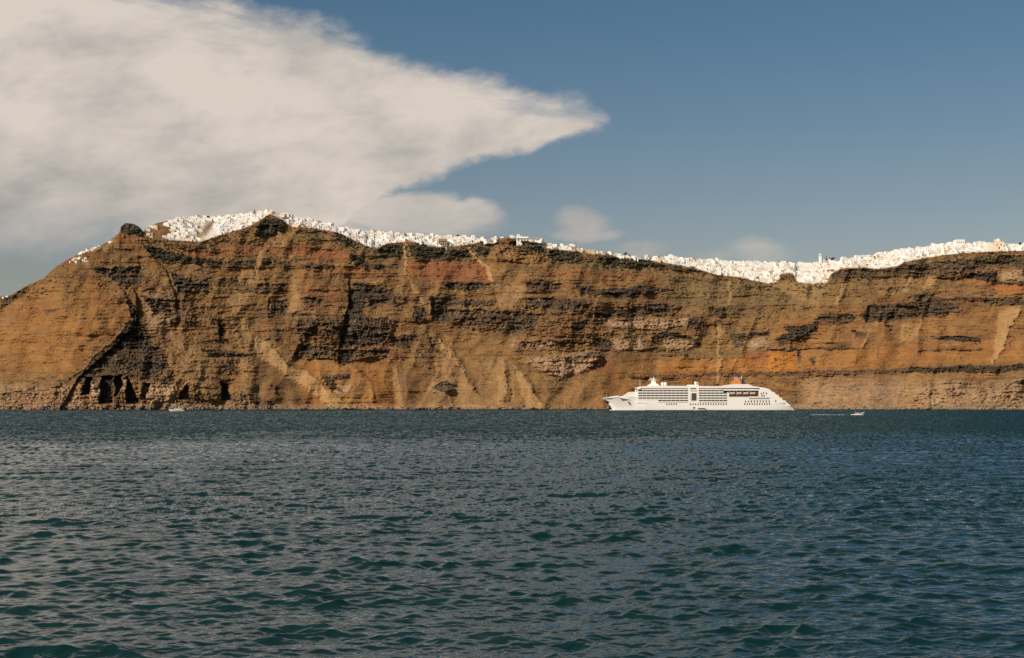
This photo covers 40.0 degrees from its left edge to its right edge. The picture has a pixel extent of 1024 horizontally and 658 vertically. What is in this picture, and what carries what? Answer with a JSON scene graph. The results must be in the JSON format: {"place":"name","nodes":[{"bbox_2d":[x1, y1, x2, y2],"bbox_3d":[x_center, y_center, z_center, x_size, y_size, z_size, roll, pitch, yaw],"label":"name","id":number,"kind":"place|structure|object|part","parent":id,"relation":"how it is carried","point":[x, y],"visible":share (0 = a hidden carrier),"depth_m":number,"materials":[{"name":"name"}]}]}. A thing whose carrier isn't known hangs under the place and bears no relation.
{"place":"outdoors","nodes":[
{"label":"outdoors","id":0,"kind":"place"},
{"bbox_2d":[0,409,1023,657],"bbox_3d":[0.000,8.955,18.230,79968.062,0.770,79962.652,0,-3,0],"label":"sea","id":1,"kind":"structure","parent":0,"point":[592,533],"depth_m":85.23,"materials":[{"name":"teal liquid"}]},
{"bbox_2d":[169,401,184,410],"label":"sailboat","id":2,"kind":"object","parent":1,"relation":"on","point":[177,409],"visible":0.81,"depth_m":1326.30,"materials":[{"name":"beige paint"}]},
{"bbox_2d":[1,401,1023,409],"bbox_3d":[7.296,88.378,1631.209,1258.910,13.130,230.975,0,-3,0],"label":"shore boulders","id":3,"kind":"object","parent":1,"relation":"in","point":[231,407],"visible":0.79,"depth_m":1620.31,"materials":[{"name":"brown stone"}]},
{"bbox_2d":[603,376,793,409],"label":"cruise ship","id":4,"kind":"object","parent":1,"relation":"on","point":[740,394],"visible":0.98,"depth_m":1497.62,"materials":[{"name":"white paint"}]},
{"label":"atrium window","id":5,"kind":"part","parent":4,"relation":"part of","materials":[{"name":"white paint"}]},
{"bbox_2d":[0,213,1023,409],"bbox_3d":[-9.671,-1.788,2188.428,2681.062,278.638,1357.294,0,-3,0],"label":"cliff","id":6,"kind":"structure","parent":0,"point":[511,327],"depth_m":1768.17,"materials":[{"name":"brown stone"}]},
{"bbox_2d":[163,222,170,226],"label":"house","id":7,"kind":"structure","parent":6,"relation":"on","point":[167,224],"depth_m":1839.77,"materials":[{"name":"white paint"}]},
{"bbox_2d":[279,213,286,217],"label":"house","id":8,"kind":"structure","parent":6,"relation":"on","point":[283,215],"depth_m":1883.06,"materials":[{"name":"white paint"}]},
{"bbox_2d":[438,238,446,249],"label":"balcony hotel","id":9,"kind":"structure","parent":6,"relation":"on","point":[442,242],"depth_m":1907.11,"materials":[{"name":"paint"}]},
{"bbox_2d":[484,239,494,243],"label":"house","id":10,"kind":"structure","parent":6,"relation":"on","point":[486,241],"depth_m":1914.90,"materials":[{"name":"white paint"}]},
{"bbox_2d":[2,210,1023,297],"bbox_3d":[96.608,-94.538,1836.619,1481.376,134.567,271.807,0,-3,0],"label":"village houses","id":11,"kind":"structure","parent":6,"relation":"on","point":[800,274],"depth_m":1899.75,"materials":[{"name":"paint"}]},
{"bbox_2d":[17,215,1023,357],"bbox_3d":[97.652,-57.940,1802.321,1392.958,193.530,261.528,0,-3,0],"label":"scrub","id":12,"kind":"object","parent":6,"relation":"on","point":[393,253],"visible":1,"depth_m":1868.04,"materials":[{"name":"green plant"}]},
{"bbox_2d":[516,238,538,244],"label":"rim building","id":13,"kind":"structure","parent":6,"relation":"on","point":[518,240],"depth_m":1907.89,"materials":[{"name":"white paint"}]},
{"bbox_2d":[825,266,831,270],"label":"house","id":14,"kind":"structure","parent":6,"relation":"on","point":[827,268],"depth_m":1901.51,"materials":[{"name":"white paint"}]},
{"bbox_2d":[953,239,964,246],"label":"hotel block","id":15,"kind":"structure","parent":6,"relation":"on","point":[958,242],"depth_m":1873.14,"materials":[{"name":"white paint"}]},
{"bbox_2d":[989,238,1003,248],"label":"church","id":16,"kind":"structure","parent":6,"relation":"on","point":[998,243],"depth_m":1843.50,"materials":[{"name":"beige paint"}]},
{"bbox_2d":[0,0,1023,295],"label":"sky","id":17,"kind":"structure","parent":0,"point":[794,131],"materials":[{"name":"blue"}]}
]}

